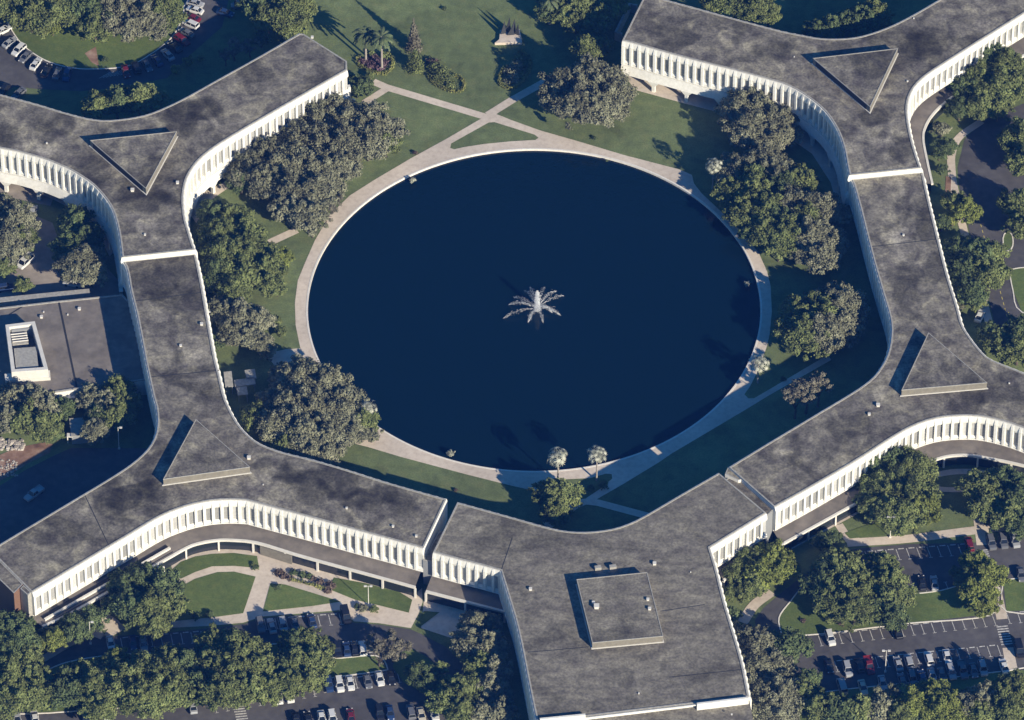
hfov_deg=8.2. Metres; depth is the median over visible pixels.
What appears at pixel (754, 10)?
leafy tree
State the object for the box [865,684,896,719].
oak tree
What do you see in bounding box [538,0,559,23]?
palm tree
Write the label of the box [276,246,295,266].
leafy tree
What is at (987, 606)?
leafy tree
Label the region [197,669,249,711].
leafy tree
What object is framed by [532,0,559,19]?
leafy tree
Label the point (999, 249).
leafy tree
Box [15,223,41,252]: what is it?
leafy tree
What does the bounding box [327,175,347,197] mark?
oak tree
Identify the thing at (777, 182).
leafy tree
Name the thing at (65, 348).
service building
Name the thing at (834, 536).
leafy tree
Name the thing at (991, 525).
leafy tree
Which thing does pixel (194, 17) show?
parked car
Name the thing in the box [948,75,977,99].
leafy tree
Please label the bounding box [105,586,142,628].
leafy tree
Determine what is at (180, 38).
parked suv
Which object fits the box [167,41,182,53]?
parked car
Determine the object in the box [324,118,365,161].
oak tree
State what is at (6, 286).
parked suv
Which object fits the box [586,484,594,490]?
shrub
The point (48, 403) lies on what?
oak tree
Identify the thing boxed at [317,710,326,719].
parked car
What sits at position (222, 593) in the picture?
courtyard lawns
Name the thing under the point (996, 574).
leafy tree
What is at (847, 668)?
parked suv
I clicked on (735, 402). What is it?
lake path
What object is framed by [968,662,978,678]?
parked car
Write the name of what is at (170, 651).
leafy tree
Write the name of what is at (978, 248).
leafy tree
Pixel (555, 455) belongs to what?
silver palm
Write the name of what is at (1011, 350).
leafy tree
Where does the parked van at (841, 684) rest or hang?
on the car park asphalt
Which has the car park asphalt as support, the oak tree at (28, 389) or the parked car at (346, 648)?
the parked car at (346, 648)
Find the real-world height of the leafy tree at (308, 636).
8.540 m
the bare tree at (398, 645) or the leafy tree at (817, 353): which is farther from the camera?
the leafy tree at (817, 353)
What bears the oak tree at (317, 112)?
on the lawn at (460, 36)
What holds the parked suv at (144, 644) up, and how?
on the car park asphalt
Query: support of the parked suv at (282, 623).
on the car park asphalt
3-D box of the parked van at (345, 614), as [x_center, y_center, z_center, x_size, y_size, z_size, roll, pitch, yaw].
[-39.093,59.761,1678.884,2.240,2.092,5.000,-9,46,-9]
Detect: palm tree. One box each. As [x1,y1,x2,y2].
[352,26,374,60]
[368,26,394,67]
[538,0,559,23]
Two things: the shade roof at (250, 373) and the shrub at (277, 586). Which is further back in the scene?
the shade roof at (250, 373)
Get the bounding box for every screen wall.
[347,85,350,97]
[614,3,636,42]
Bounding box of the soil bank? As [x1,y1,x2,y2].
[0,47,950,480]
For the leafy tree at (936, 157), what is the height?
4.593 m
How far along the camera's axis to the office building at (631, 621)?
1667.12 m
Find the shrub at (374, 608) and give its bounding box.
[368,605,378,612]
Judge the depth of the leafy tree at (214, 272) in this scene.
1751.69 m
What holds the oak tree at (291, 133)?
on the lawn at (460, 36)
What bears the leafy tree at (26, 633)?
on the lawn at (460, 36)
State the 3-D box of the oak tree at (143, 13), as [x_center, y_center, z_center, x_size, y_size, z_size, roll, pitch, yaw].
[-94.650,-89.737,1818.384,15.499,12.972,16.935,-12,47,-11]
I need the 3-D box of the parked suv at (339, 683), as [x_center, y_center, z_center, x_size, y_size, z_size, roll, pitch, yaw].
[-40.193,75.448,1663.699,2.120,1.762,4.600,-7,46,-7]
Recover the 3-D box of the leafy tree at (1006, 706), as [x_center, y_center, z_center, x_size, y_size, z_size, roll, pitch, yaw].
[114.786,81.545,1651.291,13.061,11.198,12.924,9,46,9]
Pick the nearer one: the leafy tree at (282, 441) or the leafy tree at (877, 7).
the leafy tree at (282, 441)
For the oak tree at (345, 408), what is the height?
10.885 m
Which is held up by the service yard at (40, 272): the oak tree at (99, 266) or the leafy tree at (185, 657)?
the oak tree at (99, 266)
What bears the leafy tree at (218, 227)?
on the lawn at (460, 36)
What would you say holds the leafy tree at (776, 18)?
on the lawn at (460, 36)
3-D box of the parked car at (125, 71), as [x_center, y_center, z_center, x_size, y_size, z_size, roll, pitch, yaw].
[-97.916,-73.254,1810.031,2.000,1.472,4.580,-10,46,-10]
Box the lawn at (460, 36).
[0,0,1023,719]
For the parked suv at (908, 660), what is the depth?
1667.74 m
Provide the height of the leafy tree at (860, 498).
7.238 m
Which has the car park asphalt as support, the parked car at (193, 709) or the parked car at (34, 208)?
the parked car at (193, 709)
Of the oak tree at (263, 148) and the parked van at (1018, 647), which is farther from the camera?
the oak tree at (263, 148)
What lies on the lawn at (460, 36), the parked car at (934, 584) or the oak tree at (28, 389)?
the oak tree at (28, 389)
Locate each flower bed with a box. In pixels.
[251,564,335,593]
[354,50,394,75]
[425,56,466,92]
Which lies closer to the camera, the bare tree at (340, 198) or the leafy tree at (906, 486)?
the leafy tree at (906, 486)
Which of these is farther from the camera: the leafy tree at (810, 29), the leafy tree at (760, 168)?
the leafy tree at (810, 29)
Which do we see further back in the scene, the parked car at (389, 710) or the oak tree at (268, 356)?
the oak tree at (268, 356)
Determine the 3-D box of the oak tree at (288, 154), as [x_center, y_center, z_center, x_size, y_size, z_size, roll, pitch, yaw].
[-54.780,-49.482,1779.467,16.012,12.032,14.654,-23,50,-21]
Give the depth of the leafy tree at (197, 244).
1760.24 m
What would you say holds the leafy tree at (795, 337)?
on the lawn at (460, 36)
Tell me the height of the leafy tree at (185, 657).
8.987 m
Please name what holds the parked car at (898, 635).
on the car park asphalt
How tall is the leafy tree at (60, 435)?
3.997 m
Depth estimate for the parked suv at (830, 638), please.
1673.12 m
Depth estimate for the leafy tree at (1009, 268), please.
1753.76 m
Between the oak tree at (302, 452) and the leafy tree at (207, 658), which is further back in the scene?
the oak tree at (302, 452)
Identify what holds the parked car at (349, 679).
on the car park asphalt
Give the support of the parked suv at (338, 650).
on the car park asphalt
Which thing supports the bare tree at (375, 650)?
on the lawn at (460, 36)
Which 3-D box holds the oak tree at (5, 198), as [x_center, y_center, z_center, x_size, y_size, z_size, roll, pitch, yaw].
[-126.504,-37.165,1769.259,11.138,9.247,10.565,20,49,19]
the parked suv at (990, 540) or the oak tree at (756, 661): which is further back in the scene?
the parked suv at (990, 540)
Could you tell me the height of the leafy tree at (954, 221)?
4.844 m
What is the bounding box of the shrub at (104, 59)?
[101,56,108,62]
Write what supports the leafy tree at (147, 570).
on the lawn at (460, 36)
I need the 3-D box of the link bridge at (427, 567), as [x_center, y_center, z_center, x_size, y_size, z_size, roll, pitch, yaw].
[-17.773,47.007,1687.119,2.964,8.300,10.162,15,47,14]
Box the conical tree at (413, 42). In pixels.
[404,18,423,53]
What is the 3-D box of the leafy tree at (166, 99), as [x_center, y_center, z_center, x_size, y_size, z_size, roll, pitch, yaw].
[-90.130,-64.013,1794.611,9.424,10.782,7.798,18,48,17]
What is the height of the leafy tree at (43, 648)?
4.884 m
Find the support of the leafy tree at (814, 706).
on the planted islands
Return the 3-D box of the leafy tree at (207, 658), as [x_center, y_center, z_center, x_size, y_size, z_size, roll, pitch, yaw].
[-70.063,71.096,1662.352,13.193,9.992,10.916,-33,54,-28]
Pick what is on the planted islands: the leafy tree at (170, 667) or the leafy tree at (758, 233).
the leafy tree at (170, 667)
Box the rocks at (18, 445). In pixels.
[0,437,25,450]
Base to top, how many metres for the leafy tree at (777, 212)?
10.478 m
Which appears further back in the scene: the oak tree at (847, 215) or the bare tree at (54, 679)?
the oak tree at (847, 215)
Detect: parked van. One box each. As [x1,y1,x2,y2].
[17,251,34,269]
[231,0,242,9]
[340,604,351,623]
[836,677,847,693]
[1013,638,1023,657]
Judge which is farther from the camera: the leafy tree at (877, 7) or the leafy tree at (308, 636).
the leafy tree at (877, 7)
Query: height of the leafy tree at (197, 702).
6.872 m
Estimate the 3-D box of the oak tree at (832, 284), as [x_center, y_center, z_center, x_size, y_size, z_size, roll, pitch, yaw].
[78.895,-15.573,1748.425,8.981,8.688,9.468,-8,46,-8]
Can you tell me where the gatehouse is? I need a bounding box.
[67,417,87,443]
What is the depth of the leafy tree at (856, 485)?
1703.68 m
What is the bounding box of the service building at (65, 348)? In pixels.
[0,294,146,403]
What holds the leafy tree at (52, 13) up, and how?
on the planted islands
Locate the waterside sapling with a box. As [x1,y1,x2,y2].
[445,450,455,456]
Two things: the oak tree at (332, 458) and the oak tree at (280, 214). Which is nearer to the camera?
the oak tree at (332, 458)
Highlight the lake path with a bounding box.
[23,76,841,527]
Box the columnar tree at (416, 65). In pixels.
[404,48,424,74]
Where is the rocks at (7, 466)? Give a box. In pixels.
[0,459,17,476]
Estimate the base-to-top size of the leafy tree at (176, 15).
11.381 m
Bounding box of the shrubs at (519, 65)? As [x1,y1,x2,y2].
[497,49,531,89]
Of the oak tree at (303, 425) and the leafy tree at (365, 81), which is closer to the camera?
the oak tree at (303, 425)
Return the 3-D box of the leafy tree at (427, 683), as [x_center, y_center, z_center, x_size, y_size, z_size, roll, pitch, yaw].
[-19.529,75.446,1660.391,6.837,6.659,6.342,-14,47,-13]
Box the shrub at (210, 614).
[203,610,213,617]
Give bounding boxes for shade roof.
[224,371,232,394]
[234,378,255,393]
[236,386,247,401]
[245,369,256,385]
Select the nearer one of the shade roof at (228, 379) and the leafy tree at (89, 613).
the leafy tree at (89, 613)
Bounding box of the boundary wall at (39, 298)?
[0,289,89,306]
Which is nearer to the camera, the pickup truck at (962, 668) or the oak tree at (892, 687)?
the oak tree at (892, 687)
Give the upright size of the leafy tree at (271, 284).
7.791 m
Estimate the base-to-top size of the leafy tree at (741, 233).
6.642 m
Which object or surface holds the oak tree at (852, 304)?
on the lawn at (460, 36)
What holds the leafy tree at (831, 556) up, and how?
on the planted islands
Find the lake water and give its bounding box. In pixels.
[308,151,759,470]
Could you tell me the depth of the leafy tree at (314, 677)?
1658.48 m
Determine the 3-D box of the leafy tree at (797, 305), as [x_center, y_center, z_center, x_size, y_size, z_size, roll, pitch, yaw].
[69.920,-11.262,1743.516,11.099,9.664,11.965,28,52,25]
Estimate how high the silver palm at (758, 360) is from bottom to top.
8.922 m
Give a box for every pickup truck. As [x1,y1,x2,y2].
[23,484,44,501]
[863,655,874,674]
[957,659,968,679]
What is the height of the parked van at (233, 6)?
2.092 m
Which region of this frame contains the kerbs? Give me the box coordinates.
[7,1,1023,713]
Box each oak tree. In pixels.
[0,192,22,218]
[0,201,41,232]
[0,222,34,266]
[0,382,22,406]
[0,398,18,434]
[8,382,54,411]
[37,391,62,420]
[51,242,102,282]
[73,381,102,411]
[79,259,109,287]
[79,417,109,445]
[81,244,106,259]
[87,387,117,416]
[98,0,130,33]
[112,8,149,42]
[114,0,172,38]
[142,14,171,41]
[207,294,231,324]
[215,317,243,346]
[219,296,261,330]
[223,149,262,187]
[236,323,269,349]
[243,135,282,161]
[244,153,287,199]
[248,304,276,332]
[251,332,275,353]
[253,402,293,443]
[254,387,277,405]
[259,167,311,204]
[259,345,277,360]
[260,378,314,412]
[261,139,308,174]
[267,193,297,225]
[267,360,295,387]
[271,119,311,146]
[271,404,334,452]
[275,353,330,388]
[285,199,330,236]
[286,172,338,208]
[286,377,341,426]
[290,437,327,462]
[293,146,336,184]
[296,99,336,127]
[299,120,334,153]
[309,361,353,392]
[311,412,356,455]
[318,442,344,466]
[321,391,362,432]
[323,92,359,126]
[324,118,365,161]
[325,145,363,184]
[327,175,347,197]
[331,381,369,411]
[341,99,394,132]
[341,416,368,445]
[352,123,392,160]
[367,428,383,442]
[373,112,410,145]
[448,625,482,656]
[455,609,491,630]
[467,698,497,719]
[469,626,510,655]
[474,668,510,699]
[480,612,503,631]
[480,651,513,681]
[483,695,521,719]
[486,683,515,704]
[536,83,569,119]
[537,66,582,103]
[548,80,607,129]
[559,52,625,94]
[571,85,630,128]
[596,71,638,109]
[713,89,753,125]
[713,164,730,182]
[714,151,753,181]
[721,108,772,148]
[731,84,781,121]
[733,620,751,649]
[739,624,777,655]
[741,644,779,683]
[743,141,794,169]
[746,674,773,708]
[751,122,795,152]
[751,690,801,719]
[751,698,762,719]
[760,669,808,716]
[762,153,802,187]
[764,103,800,130]
[767,648,798,676]
[768,182,814,211]
[783,124,804,147]
[788,241,807,264]
[789,213,841,253]
[793,191,842,223]
[801,242,841,274]
[805,307,855,353]
[816,283,871,323]
[817,279,846,293]
[821,199,853,226]
[823,223,850,254]
[837,308,866,344]
[845,297,868,323]
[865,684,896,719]
[884,681,909,697]
[930,120,952,138]
[951,691,976,716]
[957,301,965,310]
[960,679,998,708]
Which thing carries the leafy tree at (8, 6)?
on the planted islands
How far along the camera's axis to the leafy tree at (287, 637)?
1667.19 m
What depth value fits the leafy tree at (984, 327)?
1739.19 m
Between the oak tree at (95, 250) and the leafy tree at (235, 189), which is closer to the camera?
the oak tree at (95, 250)
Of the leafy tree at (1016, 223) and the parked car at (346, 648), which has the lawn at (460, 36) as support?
the leafy tree at (1016, 223)
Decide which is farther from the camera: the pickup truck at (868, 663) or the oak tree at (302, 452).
the oak tree at (302, 452)
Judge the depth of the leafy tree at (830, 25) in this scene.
1809.38 m
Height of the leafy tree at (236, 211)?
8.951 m
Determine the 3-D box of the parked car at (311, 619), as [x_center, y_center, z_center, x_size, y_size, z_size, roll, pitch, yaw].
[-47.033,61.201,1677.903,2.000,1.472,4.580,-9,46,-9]
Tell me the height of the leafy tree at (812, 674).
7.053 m
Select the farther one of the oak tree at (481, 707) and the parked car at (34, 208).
the parked car at (34, 208)
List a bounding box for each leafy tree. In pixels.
[0,0,34,23]
[0,257,17,278]
[0,609,34,636]
[0,630,33,659]
[0,648,34,683]
[0,670,41,719]
[8,396,48,434]
[9,0,49,33]
[12,275,35,293]
[12,620,41,649]
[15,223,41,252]
[18,0,77,39]
[18,643,45,663]
[18,658,54,683]
[21,676,59,711]
[31,410,64,443]
[37,627,47,634]
[38,626,67,651]
[39,636,50,651]
[46,231,81,261]
[47,22,63,36]
[50,673,84,710]
[51,431,65,442]
[53,396,76,420]
[54,665,78,678]
[56,203,95,233]
[58,609,87,638]
[59,0,113,27]
[62,617,93,644]
[63,657,99,677]
[69,220,106,249]
[71,664,117,704]
[75,11,112,43]
[75,604,109,632]
[77,693,119,719]
[79,89,111,119]
[82,403,102,419]
[94,651,123,672]
[97,373,136,398]
[98,397,137,430]
[99,661,139,707]
[100,83,137,118]
[100,592,116,615]
[104,644,129,662]
[105,566,143,594]
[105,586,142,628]
[116,389,143,416]
[116,673,175,719]
[122,81,164,115]
[124,585,179,629]
[124,649,159,679]
[125,560,160,590]
[137,607,172,640]
[140,565,186,599]
[141,655,190,684]
[146,0,188,33]
[148,88,172,111]
[150,641,182,663]
[158,672,195,711]
[164,587,192,619]
[170,64,182,74]
[174,645,198,676]
[185,666,207,690]
[190,683,206,706]
[192,644,232,678]
[193,231,213,255]
[193,621,230,651]
[195,198,228,227]
[196,217,242,248]
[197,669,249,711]
[199,235,251,276]
[201,258,231,287]
[203,278,217,293]
[204,643,261,685]
[213,334,225,351]
[213,627,255,651]
[215,275,252,300]
[217,203,255,224]
[221,253,267,290]
[224,168,249,194]
[226,228,279,262]
[232,212,268,237]
[232,670,269,709]
[235,0,273,15]
[238,399,266,431]
[241,636,271,654]
[249,4,279,34]
[249,250,289,279]
[249,647,281,676]
[253,271,287,298]
[256,0,310,34]
[256,672,287,706]
[263,427,296,454]
[274,18,309,38]
[274,314,282,326]
[275,326,287,337]
[275,642,318,672]
[275,656,288,671]
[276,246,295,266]
[276,628,301,650]
[276,668,309,700]
[279,35,287,42]
[292,0,318,21]
[296,625,327,649]
[297,666,328,693]
[301,642,336,674]
[316,634,335,652]
[347,73,362,85]
[351,83,368,97]
[355,407,381,432]
[357,76,374,88]
[363,85,373,96]
[366,71,374,79]
[378,132,403,156]
[402,660,432,685]
[415,670,439,693]
[424,683,456,716]
[428,660,449,678]
[435,674,452,688]
[442,672,483,702]
[445,692,479,719]
[459,649,494,676]
[527,477,570,504]
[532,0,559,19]
[537,495,574,525]
[538,16,550,24]
[542,478,585,507]
[550,0,574,26]
[560,0,603,23]
[563,11,585,33]
[568,34,603,61]
[578,22,607,38]
[581,2,618,30]
[593,35,613,57]
[601,0,630,18]
[698,0,731,14]
[710,175,741,208]
[720,195,754,228]
[721,560,745,585]
[723,582,736,602]
[725,0,745,18]
[727,605,742,619]
[729,0,777,24]
[732,163,776,205]
[733,181,777,203]
[733,546,760,570]
[733,587,751,604]
[737,222,753,242]
[738,188,793,227]
[738,572,767,597]
[740,557,785,589]
[743,161,764,171]
[743,215,777,245]
[755,538,796,563]
[758,1,782,27]
[758,204,798,235]
[762,238,792,261]
[766,212,804,255]
[768,170,808,195]
[769,625,814,664]
[772,311,819,356]
[773,313,792,329]
[774,554,801,582]
[778,293,813,322]
[778,298,793,307]
[789,162,821,192]
[790,200,821,233]
[794,676,825,710]
[795,298,838,319]
[795,668,822,684]
[796,686,835,719]
[797,560,835,599]
[801,18,824,37]
[802,288,832,309]
[802,330,832,360]
[808,531,832,550]
[809,547,858,570]
[812,582,846,624]
[815,12,844,38]
[818,563,870,595]
[822,691,858,719]
[827,529,843,544]
[829,586,881,632]
[835,8,862,37]
[841,545,869,573]
[845,692,874,719]
[847,2,881,35]
[851,486,870,504]
[851,572,879,598]
[853,0,895,32]
[853,473,866,489]
[856,492,888,523]
[857,465,897,500]
[861,454,894,480]
[865,550,899,570]
[866,599,882,624]
[868,560,909,588]
[871,583,909,619]
[873,496,928,536]
[874,12,893,30]
[876,601,911,631]
[881,445,916,472]
[881,467,943,514]
[885,702,919,719]
[886,444,940,484]
[888,581,919,606]
[889,681,935,719]
[911,492,942,530]
[911,677,958,697]
[919,689,970,719]
[929,149,947,160]
[930,136,961,157]
[934,214,952,231]
[936,163,950,175]
[940,189,964,209]
[943,96,967,120]
[943,209,960,226]
[943,233,973,262]
[946,254,978,287]
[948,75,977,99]
[949,194,983,224]
[952,467,988,497]
[953,566,977,589]
[953,570,1000,608]
[954,59,993,95]
[955,276,989,306]
[957,547,996,569]
[959,236,999,261]
[960,257,1009,294]
[962,593,1003,617]
[964,88,996,120]
[964,494,999,522]
[964,700,1001,719]
[968,559,1012,589]
[969,300,988,312]
[971,474,1005,501]
[974,319,1000,342]
[976,327,1013,352]
[978,42,1014,63]
[979,64,1023,108]
[980,673,1007,695]
[981,689,1023,719]
[984,239,1011,263]
[985,464,1023,498]
[985,499,1023,527]
[986,93,1015,121]
[987,515,998,532]
[988,46,1023,75]
[993,328,1023,367]
[993,667,1023,705]
[995,187,1023,219]
[996,115,1023,152]
[997,475,1023,506]
[998,262,1012,281]
[1000,210,1023,239]
[1002,313,1023,335]
[1003,143,1023,176]
[1005,510,1023,540]
[1012,69,1023,100]
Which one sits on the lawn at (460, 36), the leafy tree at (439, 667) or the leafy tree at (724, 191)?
the leafy tree at (724, 191)
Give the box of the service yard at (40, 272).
[0,182,118,296]
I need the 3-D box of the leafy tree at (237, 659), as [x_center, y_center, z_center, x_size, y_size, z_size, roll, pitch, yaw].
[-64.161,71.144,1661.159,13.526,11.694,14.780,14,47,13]
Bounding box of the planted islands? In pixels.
[8,0,1023,719]
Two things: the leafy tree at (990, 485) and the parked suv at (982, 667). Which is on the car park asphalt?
the parked suv at (982, 667)
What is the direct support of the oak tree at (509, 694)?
on the lawn at (460, 36)
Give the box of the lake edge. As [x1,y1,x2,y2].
[306,148,761,471]
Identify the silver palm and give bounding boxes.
[358,400,377,412]
[547,446,566,477]
[587,444,606,480]
[705,157,722,189]
[747,354,769,382]
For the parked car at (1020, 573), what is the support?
on the car park asphalt
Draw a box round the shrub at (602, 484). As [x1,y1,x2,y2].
[597,480,608,489]
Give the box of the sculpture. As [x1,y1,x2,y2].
[495,17,521,44]
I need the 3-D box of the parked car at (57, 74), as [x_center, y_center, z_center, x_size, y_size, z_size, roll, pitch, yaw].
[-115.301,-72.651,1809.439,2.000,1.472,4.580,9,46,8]
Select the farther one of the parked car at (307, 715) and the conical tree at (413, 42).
the conical tree at (413, 42)
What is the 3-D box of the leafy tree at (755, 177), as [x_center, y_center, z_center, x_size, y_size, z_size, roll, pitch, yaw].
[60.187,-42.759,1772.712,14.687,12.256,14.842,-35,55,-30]
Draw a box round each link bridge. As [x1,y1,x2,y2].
[423,531,442,584]
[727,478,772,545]
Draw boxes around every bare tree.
[44,673,55,684]
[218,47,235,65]
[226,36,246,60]
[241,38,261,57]
[322,198,337,222]
[323,191,343,205]
[364,628,400,650]
[366,643,388,666]
[378,634,411,662]
[782,383,809,418]
[791,377,817,413]
[807,370,833,406]
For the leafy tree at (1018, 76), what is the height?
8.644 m
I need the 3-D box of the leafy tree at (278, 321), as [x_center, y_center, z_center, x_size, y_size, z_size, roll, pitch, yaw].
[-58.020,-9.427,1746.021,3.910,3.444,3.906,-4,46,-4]
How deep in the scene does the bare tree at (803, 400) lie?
1717.48 m
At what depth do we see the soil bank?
1716.93 m
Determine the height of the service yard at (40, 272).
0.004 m
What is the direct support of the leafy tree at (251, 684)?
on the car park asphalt
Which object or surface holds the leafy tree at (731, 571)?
on the lawn at (460, 36)
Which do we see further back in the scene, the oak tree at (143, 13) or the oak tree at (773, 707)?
the oak tree at (143, 13)
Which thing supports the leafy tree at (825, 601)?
on the planted islands
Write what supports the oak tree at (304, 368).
on the lawn at (460, 36)
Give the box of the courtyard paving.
[38,120,1016,670]
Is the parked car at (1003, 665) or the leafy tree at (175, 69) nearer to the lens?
the parked car at (1003, 665)
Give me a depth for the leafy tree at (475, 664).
1661.23 m
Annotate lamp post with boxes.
[364,585,371,606]
[882,650,890,672]
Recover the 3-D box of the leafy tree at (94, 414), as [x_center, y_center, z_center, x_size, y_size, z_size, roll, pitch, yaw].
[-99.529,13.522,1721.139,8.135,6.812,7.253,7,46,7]
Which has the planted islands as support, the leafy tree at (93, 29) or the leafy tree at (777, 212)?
the leafy tree at (93, 29)
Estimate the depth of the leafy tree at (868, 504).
1696.14 m
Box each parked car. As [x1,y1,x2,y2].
[0,25,11,35]
[0,82,10,94]
[1,36,17,48]
[11,87,26,98]
[13,712,21,719]
[18,50,32,63]
[29,57,41,70]
[30,205,37,216]
[30,710,38,719]
[40,63,51,76]
[52,67,61,80]
[63,280,81,287]
[106,635,114,648]
[121,64,130,78]
[141,59,152,72]
[150,54,163,67]
[161,48,174,61]
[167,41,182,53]
[178,27,194,38]
[186,0,204,7]
[186,5,203,14]
[186,13,200,21]
[189,703,197,713]
[216,8,234,17]
[266,618,276,633]
[290,616,299,629]
[291,712,299,719]
[303,711,311,719]
[307,613,316,628]
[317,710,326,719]
[342,641,350,656]
[345,675,354,690]
[346,708,354,719]
[350,641,358,656]
[362,673,372,688]
[374,670,384,686]
[385,704,394,719]
[386,670,395,685]
[416,707,425,719]
[824,658,833,673]
[857,679,867,694]
[877,675,887,690]
[893,656,903,671]
[894,630,903,639]
[897,672,906,683]
[917,575,926,590]
[917,669,927,681]
[926,667,936,679]
[929,575,938,590]
[936,667,946,681]
[942,649,951,664]
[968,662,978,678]
[974,308,984,322]
[998,658,1009,673]
[1016,566,1023,581]
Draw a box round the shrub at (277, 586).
[273,583,281,590]
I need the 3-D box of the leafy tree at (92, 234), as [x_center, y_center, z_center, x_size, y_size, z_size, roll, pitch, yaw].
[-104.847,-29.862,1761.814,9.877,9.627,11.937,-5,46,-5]
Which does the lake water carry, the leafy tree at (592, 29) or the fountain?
the fountain
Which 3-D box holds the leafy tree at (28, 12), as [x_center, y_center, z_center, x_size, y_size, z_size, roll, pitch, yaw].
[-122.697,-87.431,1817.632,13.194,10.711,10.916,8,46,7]
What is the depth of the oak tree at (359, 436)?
1713.97 m
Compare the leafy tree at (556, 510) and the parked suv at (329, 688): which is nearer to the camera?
the parked suv at (329, 688)
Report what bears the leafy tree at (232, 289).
on the lawn at (460, 36)
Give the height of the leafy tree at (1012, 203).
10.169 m
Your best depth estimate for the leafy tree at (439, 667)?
1663.60 m
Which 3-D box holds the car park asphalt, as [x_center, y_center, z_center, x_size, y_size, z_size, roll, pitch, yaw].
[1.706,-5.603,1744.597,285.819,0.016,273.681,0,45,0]
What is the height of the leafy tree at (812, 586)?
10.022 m
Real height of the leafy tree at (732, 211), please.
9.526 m
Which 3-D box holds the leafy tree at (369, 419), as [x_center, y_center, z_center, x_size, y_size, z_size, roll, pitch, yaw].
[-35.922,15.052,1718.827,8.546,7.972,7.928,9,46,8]
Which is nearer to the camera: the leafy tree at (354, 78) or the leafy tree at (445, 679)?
the leafy tree at (445, 679)
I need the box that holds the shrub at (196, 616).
[191,612,201,620]
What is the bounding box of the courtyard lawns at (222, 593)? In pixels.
[166,522,885,625]
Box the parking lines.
[100,69,1023,719]
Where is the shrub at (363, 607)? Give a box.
[358,603,368,612]
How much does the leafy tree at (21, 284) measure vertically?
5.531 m
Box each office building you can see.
[0,33,354,293]
[0,254,447,628]
[425,473,766,719]
[621,0,1023,210]
[725,172,1023,549]
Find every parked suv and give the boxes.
[0,282,14,292]
[11,42,26,56]
[62,66,71,81]
[131,61,141,74]
[139,634,148,651]
[174,32,190,46]
[181,19,199,29]
[255,616,265,632]
[277,616,287,632]
[324,675,333,692]
[327,708,336,719]
[333,640,342,657]
[334,675,344,692]
[358,640,367,656]
[375,703,384,719]
[406,704,415,719]
[430,707,439,719]
[824,628,835,645]
[842,660,852,677]
[854,658,864,673]
[903,653,914,669]
[907,669,917,683]
[923,651,934,666]
[945,662,956,679]
[964,536,974,551]
[977,659,987,676]
[986,533,996,550]
[998,532,1008,548]
[1009,533,1020,547]
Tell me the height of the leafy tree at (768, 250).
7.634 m
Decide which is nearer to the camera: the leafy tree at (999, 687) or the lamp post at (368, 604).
the leafy tree at (999, 687)
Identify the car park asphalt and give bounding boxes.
[0,0,1023,719]
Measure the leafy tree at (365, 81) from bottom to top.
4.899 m
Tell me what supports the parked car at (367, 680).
on the car park asphalt
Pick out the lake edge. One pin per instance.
(543, 149)
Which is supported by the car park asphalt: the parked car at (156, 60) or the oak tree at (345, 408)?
the parked car at (156, 60)
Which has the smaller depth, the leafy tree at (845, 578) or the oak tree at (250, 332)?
the leafy tree at (845, 578)

